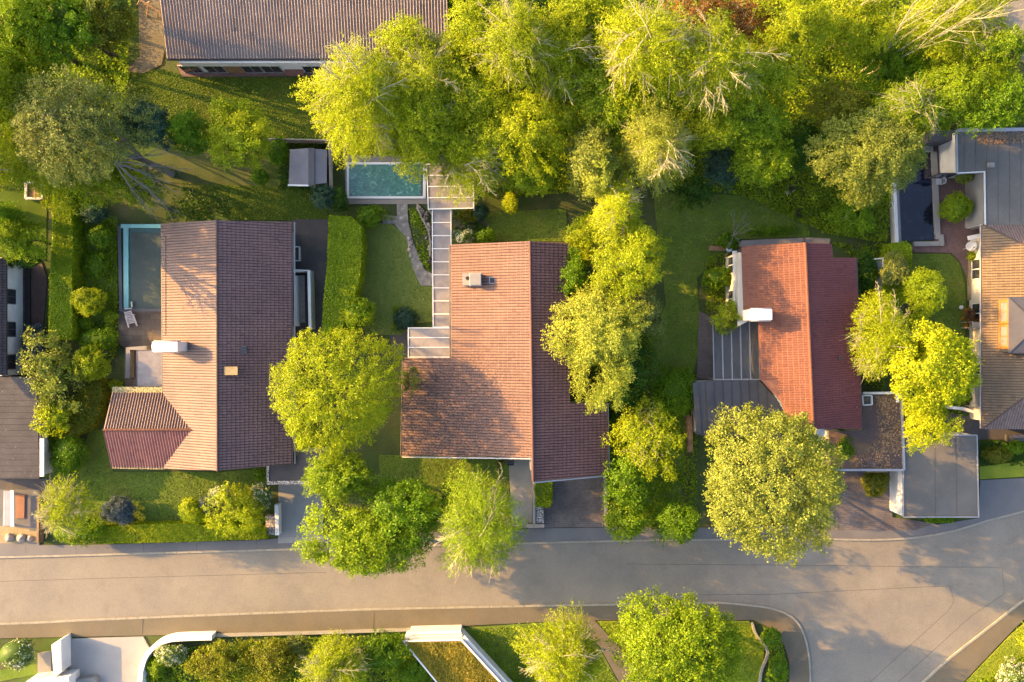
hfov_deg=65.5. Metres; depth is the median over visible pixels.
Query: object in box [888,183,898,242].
garden wall
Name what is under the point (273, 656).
tree
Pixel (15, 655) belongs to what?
shrub
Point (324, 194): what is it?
shrub
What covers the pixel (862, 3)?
bare tree
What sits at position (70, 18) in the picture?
tree
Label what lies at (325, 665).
tree
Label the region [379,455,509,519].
lawn
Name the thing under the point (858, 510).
driveway
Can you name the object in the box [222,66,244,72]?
door
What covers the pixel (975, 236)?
awning
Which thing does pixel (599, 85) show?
tree
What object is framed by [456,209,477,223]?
shrub
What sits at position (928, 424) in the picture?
tree
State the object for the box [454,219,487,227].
path
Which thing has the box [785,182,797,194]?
shrub
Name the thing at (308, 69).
window
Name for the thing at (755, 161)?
tree
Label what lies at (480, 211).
shrub
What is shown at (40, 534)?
garden wall
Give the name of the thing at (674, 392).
shrub
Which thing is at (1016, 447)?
shrub
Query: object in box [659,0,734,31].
tree
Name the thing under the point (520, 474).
path
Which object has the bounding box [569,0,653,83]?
tree
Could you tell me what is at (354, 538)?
tree
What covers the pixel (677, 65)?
tree
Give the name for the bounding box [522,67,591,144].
tree
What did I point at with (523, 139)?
tree
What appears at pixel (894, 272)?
shrub
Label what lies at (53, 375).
tree
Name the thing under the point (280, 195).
lawn
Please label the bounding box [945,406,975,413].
garden wall
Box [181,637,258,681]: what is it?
tree
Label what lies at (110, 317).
shrub
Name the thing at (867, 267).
shrub
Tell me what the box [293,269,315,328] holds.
stair wall
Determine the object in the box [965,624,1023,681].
lawn
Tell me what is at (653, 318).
tree
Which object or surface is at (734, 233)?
dead bush
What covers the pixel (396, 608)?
kerb
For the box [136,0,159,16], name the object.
timber frame
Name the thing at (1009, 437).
entrance steps
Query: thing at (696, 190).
tree
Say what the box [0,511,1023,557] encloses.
kerb
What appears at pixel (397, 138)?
tree
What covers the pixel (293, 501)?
driveway
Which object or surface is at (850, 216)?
tree
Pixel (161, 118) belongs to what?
tree
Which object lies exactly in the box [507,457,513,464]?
waste bin
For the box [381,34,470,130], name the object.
tree
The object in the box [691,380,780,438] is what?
garden room
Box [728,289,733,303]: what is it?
window
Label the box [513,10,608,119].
tree
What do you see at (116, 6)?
tree
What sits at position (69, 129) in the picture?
tree
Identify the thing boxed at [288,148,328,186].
garden shed
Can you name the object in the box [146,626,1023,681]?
ground cover
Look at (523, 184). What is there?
tree
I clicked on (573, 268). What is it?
tree
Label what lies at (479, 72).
tree
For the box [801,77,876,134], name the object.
tree
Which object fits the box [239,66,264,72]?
window
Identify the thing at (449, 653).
building
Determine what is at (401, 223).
path
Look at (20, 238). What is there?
tree
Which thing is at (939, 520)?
hedge
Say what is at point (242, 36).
house
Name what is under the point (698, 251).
grass
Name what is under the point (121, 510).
shrub
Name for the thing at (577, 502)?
driveway
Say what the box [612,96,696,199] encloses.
tree
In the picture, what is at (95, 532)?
shrub
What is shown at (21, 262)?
shrub
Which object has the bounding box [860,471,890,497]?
shrub
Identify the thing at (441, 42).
tree
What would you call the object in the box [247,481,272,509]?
shrub
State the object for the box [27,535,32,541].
boulder
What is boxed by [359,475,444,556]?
tree
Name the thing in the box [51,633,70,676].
garden wall
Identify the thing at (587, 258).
shrub
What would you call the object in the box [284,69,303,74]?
storage chest
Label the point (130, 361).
garden wall
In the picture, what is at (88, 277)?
lawn
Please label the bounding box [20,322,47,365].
shrub
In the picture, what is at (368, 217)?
shrub
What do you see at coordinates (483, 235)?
shrub
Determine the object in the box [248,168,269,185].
shrub
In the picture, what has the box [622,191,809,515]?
lawn
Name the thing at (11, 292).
window
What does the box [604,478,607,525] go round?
garden wall
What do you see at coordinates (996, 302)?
house
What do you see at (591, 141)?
tree
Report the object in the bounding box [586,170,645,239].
tree
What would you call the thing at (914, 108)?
tree
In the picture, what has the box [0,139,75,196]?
tree
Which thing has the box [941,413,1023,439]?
path
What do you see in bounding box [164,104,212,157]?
tree
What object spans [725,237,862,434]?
house
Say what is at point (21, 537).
boulder
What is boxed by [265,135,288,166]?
shrub
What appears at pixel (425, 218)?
garden rock
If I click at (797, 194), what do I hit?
ground cover
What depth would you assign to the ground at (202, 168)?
73.20 m
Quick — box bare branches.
[113,137,196,222]
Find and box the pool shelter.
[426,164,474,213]
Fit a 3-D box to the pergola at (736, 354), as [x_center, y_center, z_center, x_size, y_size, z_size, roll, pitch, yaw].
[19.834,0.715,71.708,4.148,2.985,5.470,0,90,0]
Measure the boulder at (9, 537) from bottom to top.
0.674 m
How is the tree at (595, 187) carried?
on the ground at (202, 168)
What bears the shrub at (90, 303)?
on the lawn at (88, 277)
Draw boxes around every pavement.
[0,478,1023,555]
[0,604,808,681]
[926,602,1023,681]
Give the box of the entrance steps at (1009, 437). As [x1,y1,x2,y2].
[1004,434,1023,440]
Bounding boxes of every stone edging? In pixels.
[416,205,430,255]
[751,622,768,681]
[967,260,970,299]
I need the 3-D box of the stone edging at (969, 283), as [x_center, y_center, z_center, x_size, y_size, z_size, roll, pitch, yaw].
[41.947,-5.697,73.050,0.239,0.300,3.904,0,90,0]
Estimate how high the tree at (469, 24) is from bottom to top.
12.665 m
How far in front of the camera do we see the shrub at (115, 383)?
72.34 m
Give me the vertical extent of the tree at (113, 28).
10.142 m
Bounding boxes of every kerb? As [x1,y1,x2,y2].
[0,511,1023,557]
[0,601,810,681]
[922,599,1023,681]
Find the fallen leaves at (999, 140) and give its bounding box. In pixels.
[972,131,1023,144]
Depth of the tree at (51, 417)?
69.40 m
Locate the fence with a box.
[259,138,332,187]
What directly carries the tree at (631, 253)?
on the ground at (202, 168)
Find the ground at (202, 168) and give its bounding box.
[0,0,1023,681]
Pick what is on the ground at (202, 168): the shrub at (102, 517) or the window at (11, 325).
the shrub at (102, 517)
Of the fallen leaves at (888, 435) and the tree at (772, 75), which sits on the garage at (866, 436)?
the fallen leaves at (888, 435)
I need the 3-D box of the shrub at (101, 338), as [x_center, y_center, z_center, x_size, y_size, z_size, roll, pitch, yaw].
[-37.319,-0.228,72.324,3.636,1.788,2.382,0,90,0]
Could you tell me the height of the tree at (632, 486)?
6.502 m
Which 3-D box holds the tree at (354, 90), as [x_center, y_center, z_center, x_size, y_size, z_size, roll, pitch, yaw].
[-11.692,-18.817,65.958,9.497,14.538,11.233,-34,90,0]
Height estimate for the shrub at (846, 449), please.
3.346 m
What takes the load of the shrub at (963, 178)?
on the ground at (202, 168)
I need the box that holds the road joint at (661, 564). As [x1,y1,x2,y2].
[0,564,1004,681]
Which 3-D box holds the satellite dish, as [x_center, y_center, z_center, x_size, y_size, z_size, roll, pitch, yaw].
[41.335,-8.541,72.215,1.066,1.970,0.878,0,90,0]
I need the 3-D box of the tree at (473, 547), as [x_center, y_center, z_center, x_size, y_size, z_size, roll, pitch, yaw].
[-2.327,14.756,66.759,8.762,12.952,10.354,0,90,0]
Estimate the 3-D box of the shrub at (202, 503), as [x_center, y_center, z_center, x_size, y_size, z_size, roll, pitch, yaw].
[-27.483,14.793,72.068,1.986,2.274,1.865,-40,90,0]
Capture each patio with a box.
[0,479,48,489]
[0,490,40,544]
[0,526,36,542]
[23,263,47,374]
[118,311,161,386]
[176,64,319,76]
[292,219,327,373]
[345,155,434,203]
[912,146,979,277]
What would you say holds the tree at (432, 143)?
on the ground at (202, 168)
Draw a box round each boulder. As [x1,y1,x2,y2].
[5,533,14,541]
[17,534,25,541]
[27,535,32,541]
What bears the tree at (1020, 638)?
on the ground at (202, 168)
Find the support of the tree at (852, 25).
on the ground at (202, 168)
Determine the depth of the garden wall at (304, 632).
72.75 m
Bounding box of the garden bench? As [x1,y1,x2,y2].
[709,246,726,250]
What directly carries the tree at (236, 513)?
on the ground at (202, 168)
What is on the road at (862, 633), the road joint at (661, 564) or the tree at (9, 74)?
the road joint at (661, 564)
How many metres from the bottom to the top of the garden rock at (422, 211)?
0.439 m
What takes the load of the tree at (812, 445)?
on the ground at (202, 168)
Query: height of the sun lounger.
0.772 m
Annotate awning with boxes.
[967,234,979,239]
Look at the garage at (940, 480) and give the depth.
70.48 m
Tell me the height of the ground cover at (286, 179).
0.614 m
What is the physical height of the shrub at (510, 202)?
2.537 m
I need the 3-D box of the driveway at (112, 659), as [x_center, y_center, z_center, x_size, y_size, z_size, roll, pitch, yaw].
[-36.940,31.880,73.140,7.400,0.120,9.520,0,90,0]
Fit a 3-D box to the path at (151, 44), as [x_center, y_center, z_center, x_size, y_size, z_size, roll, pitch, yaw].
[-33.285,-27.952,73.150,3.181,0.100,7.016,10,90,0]
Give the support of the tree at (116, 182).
on the ground at (202, 168)
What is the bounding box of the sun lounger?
[124,310,137,327]
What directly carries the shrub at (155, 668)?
on the ground at (202, 168)
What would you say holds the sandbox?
on the lawn at (35, 210)
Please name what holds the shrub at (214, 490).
on the ground at (202, 168)
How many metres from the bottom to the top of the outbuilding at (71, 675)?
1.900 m
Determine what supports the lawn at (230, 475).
on the ground at (202, 168)
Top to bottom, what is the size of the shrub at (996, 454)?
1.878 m
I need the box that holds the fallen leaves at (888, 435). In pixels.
[847,395,902,468]
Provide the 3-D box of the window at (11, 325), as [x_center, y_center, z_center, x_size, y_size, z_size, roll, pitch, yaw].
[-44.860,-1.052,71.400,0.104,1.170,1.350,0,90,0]
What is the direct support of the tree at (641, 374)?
on the ground at (202, 168)
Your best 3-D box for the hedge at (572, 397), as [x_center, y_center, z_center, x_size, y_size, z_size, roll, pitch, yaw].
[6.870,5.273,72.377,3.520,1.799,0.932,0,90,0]
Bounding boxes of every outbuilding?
[0,377,56,478]
[26,669,79,681]
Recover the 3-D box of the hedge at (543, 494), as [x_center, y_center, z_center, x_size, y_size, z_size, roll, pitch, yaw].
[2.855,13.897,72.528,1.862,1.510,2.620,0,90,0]
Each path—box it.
[38,651,51,672]
[128,0,164,72]
[278,536,323,542]
[381,204,431,285]
[390,329,407,356]
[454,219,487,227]
[509,457,531,527]
[575,620,644,681]
[697,311,712,379]
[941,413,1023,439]
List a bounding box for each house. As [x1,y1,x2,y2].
[0,258,30,375]
[102,220,295,470]
[159,0,447,72]
[400,241,609,482]
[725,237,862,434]
[969,224,1023,428]
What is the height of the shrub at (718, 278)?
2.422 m
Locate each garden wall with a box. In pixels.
[36,490,43,542]
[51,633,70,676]
[125,346,150,377]
[216,628,409,636]
[528,482,543,527]
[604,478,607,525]
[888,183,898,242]
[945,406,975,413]
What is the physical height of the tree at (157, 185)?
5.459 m
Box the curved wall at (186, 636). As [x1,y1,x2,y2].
[137,631,215,681]
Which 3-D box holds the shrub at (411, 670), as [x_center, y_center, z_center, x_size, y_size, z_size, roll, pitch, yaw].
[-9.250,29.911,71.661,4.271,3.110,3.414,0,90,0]
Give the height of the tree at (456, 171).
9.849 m
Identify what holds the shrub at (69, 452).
on the ground at (202, 168)
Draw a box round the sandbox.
[24,181,44,199]
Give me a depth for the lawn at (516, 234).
73.15 m
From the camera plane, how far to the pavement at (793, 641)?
73.08 m
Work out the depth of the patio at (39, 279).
73.11 m
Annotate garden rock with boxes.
[419,207,425,215]
[423,214,428,222]
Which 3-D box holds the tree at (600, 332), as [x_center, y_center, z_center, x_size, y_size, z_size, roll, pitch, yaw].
[6.958,0.271,67.719,9.301,11.030,11.735,0,90,0]
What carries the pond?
on the ground cover at (797, 194)
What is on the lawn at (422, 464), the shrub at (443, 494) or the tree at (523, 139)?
the shrub at (443, 494)
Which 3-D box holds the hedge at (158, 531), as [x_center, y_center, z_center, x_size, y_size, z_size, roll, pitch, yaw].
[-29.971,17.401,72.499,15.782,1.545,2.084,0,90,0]
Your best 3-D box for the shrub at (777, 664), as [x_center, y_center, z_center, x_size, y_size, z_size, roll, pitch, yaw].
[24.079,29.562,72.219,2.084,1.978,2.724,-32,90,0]
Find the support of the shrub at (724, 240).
on the ground at (202, 168)
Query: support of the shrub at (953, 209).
on the ground at (202, 168)
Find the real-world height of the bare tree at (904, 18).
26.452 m
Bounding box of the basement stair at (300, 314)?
[295,275,305,325]
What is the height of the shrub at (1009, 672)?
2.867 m
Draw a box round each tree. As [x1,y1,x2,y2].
[0,0,80,74]
[0,39,53,163]
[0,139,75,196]
[0,199,36,232]
[0,216,52,265]
[6,0,113,71]
[6,63,174,189]
[16,324,84,412]
[30,400,72,437]
[31,471,99,543]
[32,146,170,215]
[79,0,131,21]
[79,0,139,58]
[116,98,178,151]
[123,162,173,213]
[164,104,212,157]
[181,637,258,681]
[200,480,269,536]
[204,92,278,171]
[238,634,302,681]
[268,326,405,458]
[287,30,434,169]
[289,499,425,580]
[294,628,375,681]
[298,449,385,505]
[349,627,416,672]
[356,98,420,160]
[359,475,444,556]
[369,8,438,82]
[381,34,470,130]
[389,91,472,183]
[414,23,483,99]
[432,46,525,130]
[433,127,513,207]
[433,458,534,581]
[443,0,506,68]
[450,109,524,161]
[456,0,565,98]
[456,46,535,117]
[475,86,569,187]
[489,141,565,197]
[506,596,614,681]
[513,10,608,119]
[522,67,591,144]
[532,0,630,45]
[540,275,653,414]
[555,245,589,298]
[561,116,625,203]
[563,209,608,253]
[564,53,653,131]
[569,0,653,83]
[579,143,617,198]
[583,214,672,306]
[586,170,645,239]
[590,0,698,119]
[594,101,649,158]
[600,392,686,483]
[600,443,657,516]
[604,333,663,404]
[604,584,748,681]
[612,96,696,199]
[621,281,666,336]
[628,70,703,125]
[645,5,791,127]
[645,28,716,94]
[655,94,746,151]
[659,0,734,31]
[674,173,714,212]
[700,146,740,193]
[700,401,847,567]
[706,83,792,150]
[709,299,742,335]
[722,31,812,100]
[727,125,798,189]
[728,0,779,45]
[749,0,837,63]
[779,117,839,173]
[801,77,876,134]
[802,105,928,210]
[804,0,900,68]
[819,199,877,236]
[830,0,879,34]
[842,282,916,382]
[849,27,952,97]
[861,0,951,71]
[863,77,945,139]
[869,0,1022,75]
[879,316,984,417]
[888,0,1023,77]
[901,266,948,328]
[901,396,964,456]
[911,50,1012,136]
[950,71,1023,139]
[952,23,1023,79]
[1015,622,1023,653]
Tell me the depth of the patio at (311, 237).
73.10 m
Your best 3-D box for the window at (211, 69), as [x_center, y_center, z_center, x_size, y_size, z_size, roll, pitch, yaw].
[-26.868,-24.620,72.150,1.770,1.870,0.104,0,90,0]
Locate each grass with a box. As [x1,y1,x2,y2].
[76,69,965,525]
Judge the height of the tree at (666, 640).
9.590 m
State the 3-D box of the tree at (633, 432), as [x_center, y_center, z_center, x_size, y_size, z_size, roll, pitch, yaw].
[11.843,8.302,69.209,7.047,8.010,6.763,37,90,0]
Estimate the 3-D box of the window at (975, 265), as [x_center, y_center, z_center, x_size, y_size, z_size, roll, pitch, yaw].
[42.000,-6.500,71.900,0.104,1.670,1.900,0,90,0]
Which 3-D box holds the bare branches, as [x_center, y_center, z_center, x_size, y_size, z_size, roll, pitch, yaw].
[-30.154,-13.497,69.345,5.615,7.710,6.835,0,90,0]
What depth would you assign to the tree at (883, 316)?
66.71 m
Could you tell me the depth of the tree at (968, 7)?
64.91 m
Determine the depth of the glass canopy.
70.98 m
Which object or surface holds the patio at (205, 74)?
on the ground at (202, 168)
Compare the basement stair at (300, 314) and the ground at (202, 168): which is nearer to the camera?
the basement stair at (300, 314)
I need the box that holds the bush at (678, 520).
[652,498,700,548]
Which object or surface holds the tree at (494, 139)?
on the ground at (202, 168)
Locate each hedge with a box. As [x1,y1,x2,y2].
[47,378,111,440]
[48,186,84,340]
[94,520,268,544]
[322,215,367,336]
[534,480,553,507]
[570,394,604,401]
[874,241,912,308]
[924,518,953,523]
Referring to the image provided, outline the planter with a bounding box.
[76,674,98,681]
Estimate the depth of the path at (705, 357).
73.10 m
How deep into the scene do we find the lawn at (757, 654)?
73.15 m
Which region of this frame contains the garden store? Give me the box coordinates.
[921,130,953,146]
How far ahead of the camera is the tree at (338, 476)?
66.30 m
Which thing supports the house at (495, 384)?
on the ground at (202, 168)
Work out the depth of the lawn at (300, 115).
73.15 m
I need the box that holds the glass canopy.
[136,350,161,386]
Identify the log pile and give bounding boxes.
[685,414,692,451]
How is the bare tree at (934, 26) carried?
on the ground at (202, 168)
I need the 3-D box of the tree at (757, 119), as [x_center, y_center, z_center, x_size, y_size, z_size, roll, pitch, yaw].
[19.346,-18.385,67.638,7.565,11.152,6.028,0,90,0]
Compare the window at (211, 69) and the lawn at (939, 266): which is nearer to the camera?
the window at (211, 69)
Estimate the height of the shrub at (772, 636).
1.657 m
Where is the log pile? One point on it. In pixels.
(689, 430)
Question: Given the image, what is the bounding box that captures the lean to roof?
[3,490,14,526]
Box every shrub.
[0,637,34,670]
[5,243,45,268]
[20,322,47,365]
[48,435,91,476]
[51,509,108,547]
[63,344,111,382]
[70,287,107,316]
[77,315,94,330]
[78,203,109,225]
[78,325,121,350]
[81,249,109,281]
[86,223,112,249]
[99,510,109,521]
[100,494,136,525]
[103,309,118,322]
[108,379,123,388]
[145,655,165,680]
[153,644,188,667]
[178,497,206,524]
[198,492,216,515]
[207,484,232,506]
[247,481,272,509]
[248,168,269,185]
[252,468,265,480]
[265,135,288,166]
[280,633,312,658]
[309,182,336,211]
[331,184,348,212]
[344,295,376,332]
[356,204,380,228]
[388,657,432,681]
[393,306,419,331]
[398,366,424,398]
[437,481,465,516]
[452,228,476,243]
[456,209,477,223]
[471,203,489,221]
[472,227,496,243]
[492,459,507,469]
[501,190,518,214]
[577,250,595,266]
[604,393,635,423]
[609,416,619,427]
[649,362,695,424]
[700,266,731,291]
[716,231,739,249]
[742,225,795,237]
[758,626,782,647]
[768,652,789,681]
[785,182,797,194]
[788,206,802,220]
[834,429,855,460]
[857,249,879,293]
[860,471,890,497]
[877,249,912,286]
[937,190,974,223]
[953,174,974,184]
[962,306,979,327]
[965,251,976,261]
[980,445,1012,463]
[994,655,1023,681]
[1002,439,1023,454]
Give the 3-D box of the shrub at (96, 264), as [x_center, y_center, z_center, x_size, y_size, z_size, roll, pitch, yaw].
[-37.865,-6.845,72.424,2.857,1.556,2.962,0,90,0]
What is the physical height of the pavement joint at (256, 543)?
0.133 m
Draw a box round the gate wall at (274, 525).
[266,503,281,534]
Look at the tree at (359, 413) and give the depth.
64.34 m
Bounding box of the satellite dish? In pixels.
[962,241,977,250]
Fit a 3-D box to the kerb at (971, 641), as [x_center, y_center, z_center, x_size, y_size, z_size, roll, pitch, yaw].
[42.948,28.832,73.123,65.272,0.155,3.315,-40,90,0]
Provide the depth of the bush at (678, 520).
68.85 m
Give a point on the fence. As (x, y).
(314, 141)
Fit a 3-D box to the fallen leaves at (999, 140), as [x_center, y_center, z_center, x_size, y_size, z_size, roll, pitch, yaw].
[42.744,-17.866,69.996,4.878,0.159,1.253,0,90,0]
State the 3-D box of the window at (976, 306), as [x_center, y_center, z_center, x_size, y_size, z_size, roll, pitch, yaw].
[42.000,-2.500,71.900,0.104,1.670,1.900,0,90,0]
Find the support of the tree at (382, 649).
on the ground at (202, 168)
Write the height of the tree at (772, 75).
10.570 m
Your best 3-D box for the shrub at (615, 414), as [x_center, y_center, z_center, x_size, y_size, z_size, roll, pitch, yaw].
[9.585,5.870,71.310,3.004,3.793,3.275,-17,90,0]
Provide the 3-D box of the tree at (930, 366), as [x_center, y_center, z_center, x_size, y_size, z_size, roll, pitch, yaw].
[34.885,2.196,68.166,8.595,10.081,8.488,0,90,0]
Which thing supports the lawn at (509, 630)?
on the ground at (202, 168)
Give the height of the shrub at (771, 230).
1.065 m
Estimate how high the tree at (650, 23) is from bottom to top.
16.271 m
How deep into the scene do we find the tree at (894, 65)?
68.32 m
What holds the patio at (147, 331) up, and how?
on the ground at (202, 168)
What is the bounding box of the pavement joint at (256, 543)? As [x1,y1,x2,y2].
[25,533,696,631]
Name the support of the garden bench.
on the lawn at (703, 247)
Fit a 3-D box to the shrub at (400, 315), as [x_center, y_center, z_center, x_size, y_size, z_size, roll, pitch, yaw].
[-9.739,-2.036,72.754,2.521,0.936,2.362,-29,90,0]
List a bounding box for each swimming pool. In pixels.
[117,224,160,311]
[347,162,425,198]
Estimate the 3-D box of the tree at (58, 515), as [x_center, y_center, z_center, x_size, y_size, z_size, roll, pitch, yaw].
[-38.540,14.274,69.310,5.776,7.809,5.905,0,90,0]
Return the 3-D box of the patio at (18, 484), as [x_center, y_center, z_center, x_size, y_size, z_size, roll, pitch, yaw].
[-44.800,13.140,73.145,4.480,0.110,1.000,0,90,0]
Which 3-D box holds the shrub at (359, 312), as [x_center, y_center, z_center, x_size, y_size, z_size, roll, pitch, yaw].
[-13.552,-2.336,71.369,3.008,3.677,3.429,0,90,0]
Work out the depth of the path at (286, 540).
73.06 m
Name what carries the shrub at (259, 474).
on the lawn at (230, 475)
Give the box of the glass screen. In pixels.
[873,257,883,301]
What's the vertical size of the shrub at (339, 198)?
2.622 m
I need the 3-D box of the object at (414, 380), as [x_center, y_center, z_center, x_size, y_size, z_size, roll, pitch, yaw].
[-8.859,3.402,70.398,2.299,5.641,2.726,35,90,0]
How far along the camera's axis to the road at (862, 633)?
73.17 m
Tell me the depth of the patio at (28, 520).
73.08 m
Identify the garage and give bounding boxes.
[266,447,330,484]
[818,392,905,471]
[890,432,978,517]
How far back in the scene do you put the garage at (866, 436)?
70.35 m
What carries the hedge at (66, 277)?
on the ground at (202, 168)
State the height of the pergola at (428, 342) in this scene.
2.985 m
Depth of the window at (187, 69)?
72.20 m
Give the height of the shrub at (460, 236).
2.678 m
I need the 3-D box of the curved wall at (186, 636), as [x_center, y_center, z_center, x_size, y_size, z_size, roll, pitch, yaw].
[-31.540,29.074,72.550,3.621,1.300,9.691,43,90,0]
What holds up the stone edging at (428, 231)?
on the ground at (202, 168)
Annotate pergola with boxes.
[408,327,448,357]
[706,319,759,379]
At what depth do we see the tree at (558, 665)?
67.19 m
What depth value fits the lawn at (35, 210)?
73.15 m
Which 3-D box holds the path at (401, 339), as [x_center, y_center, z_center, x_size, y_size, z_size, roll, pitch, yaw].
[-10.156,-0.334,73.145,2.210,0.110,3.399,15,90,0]
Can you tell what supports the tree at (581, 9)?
on the ground at (202, 168)
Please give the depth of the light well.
72.86 m
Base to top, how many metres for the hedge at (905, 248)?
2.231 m
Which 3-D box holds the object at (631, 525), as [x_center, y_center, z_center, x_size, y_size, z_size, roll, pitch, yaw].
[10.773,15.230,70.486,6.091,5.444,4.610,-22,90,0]
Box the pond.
[893,146,943,245]
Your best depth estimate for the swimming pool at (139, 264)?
73.04 m
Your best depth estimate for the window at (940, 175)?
71.59 m
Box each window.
[8,289,15,303]
[8,322,15,336]
[8,354,15,369]
[177,65,204,72]
[202,66,227,72]
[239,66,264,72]
[259,66,283,72]
[301,66,320,72]
[728,256,732,273]
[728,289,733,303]
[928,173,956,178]
[971,258,979,279]
[971,303,979,321]
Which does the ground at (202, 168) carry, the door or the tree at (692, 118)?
the tree at (692, 118)
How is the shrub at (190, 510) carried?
on the ground at (202, 168)
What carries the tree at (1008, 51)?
on the ground at (202, 168)
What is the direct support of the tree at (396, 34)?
on the ground at (202, 168)
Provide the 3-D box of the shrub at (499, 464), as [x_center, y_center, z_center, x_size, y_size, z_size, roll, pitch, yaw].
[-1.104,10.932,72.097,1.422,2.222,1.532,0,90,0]
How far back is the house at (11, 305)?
71.59 m
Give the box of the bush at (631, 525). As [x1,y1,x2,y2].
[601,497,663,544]
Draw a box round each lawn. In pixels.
[0,187,47,260]
[0,664,37,681]
[72,201,117,342]
[76,429,265,526]
[115,69,338,146]
[182,183,328,220]
[360,223,431,334]
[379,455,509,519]
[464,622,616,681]
[481,209,567,240]
[596,620,763,681]
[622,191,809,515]
[911,254,966,391]
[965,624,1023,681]
[979,461,1023,478]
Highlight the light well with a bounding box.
[293,246,300,261]
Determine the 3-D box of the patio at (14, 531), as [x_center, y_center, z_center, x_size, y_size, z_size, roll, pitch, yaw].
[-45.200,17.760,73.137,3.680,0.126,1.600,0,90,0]
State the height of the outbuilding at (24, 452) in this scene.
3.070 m
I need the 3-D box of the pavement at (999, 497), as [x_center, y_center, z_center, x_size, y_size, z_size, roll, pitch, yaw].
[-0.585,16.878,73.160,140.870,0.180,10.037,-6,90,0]
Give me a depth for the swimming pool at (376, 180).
73.04 m
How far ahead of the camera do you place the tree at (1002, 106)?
64.42 m
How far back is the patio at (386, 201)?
73.08 m
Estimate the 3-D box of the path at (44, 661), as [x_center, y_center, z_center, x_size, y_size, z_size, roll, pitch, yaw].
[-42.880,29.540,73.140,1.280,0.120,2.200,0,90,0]
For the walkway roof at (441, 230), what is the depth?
70.84 m
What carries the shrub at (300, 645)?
on the ground at (202, 168)
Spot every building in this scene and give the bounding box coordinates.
[403,625,512,681]
[928,128,1023,228]
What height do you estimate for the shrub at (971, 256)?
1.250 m
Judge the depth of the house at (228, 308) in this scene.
68.98 m
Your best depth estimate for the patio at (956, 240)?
73.10 m
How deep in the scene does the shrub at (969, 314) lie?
71.82 m
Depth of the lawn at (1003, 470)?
73.06 m
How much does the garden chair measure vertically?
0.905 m
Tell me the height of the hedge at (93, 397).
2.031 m
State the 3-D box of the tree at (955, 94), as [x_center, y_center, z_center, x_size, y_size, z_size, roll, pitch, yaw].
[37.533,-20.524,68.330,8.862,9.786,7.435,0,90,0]
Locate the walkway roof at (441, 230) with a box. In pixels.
[432,209,453,326]
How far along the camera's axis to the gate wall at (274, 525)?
72.40 m
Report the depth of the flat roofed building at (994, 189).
70.05 m
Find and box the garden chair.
[936,177,946,184]
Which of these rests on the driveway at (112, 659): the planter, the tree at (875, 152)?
the planter
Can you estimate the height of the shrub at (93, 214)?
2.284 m
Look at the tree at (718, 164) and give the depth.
68.50 m
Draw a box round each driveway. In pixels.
[69,636,149,681]
[278,484,323,537]
[543,475,604,527]
[817,471,935,530]
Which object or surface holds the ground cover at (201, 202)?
on the ground at (202, 168)
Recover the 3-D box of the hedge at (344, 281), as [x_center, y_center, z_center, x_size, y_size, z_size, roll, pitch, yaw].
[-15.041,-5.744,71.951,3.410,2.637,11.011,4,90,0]
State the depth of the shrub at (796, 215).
72.45 m
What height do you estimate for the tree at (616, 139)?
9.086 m
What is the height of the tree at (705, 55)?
15.266 m
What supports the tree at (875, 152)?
on the ground at (202, 168)
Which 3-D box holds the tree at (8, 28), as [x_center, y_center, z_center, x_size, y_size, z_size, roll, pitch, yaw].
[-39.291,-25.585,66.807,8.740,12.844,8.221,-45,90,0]
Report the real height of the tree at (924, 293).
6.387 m
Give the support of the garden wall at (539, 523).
on the ground at (202, 168)
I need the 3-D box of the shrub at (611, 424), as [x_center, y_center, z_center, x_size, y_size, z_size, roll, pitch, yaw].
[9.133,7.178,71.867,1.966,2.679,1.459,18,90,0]
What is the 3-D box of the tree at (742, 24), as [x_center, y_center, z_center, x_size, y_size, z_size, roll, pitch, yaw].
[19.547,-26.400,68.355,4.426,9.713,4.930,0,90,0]
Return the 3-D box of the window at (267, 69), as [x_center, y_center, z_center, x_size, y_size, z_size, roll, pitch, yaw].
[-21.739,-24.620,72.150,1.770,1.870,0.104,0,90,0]
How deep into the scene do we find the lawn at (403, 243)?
73.15 m
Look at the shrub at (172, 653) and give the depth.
71.29 m
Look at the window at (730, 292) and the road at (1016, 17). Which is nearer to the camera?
the window at (730, 292)
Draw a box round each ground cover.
[0,0,1023,241]
[75,204,971,516]
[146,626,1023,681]
[165,186,229,220]
[277,145,1023,465]
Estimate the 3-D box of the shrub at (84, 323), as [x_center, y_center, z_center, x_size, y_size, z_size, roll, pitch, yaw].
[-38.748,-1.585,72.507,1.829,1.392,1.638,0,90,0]
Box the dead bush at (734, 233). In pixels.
[724,212,755,256]
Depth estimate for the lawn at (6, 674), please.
73.15 m
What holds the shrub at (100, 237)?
on the ground at (202, 168)
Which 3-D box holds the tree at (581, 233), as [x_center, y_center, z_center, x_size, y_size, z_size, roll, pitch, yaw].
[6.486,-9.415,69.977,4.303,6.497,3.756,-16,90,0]
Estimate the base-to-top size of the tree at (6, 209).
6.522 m
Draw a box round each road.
[0,513,1023,681]
[989,0,1023,63]
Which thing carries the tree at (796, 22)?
on the ground at (202, 168)
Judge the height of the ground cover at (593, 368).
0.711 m

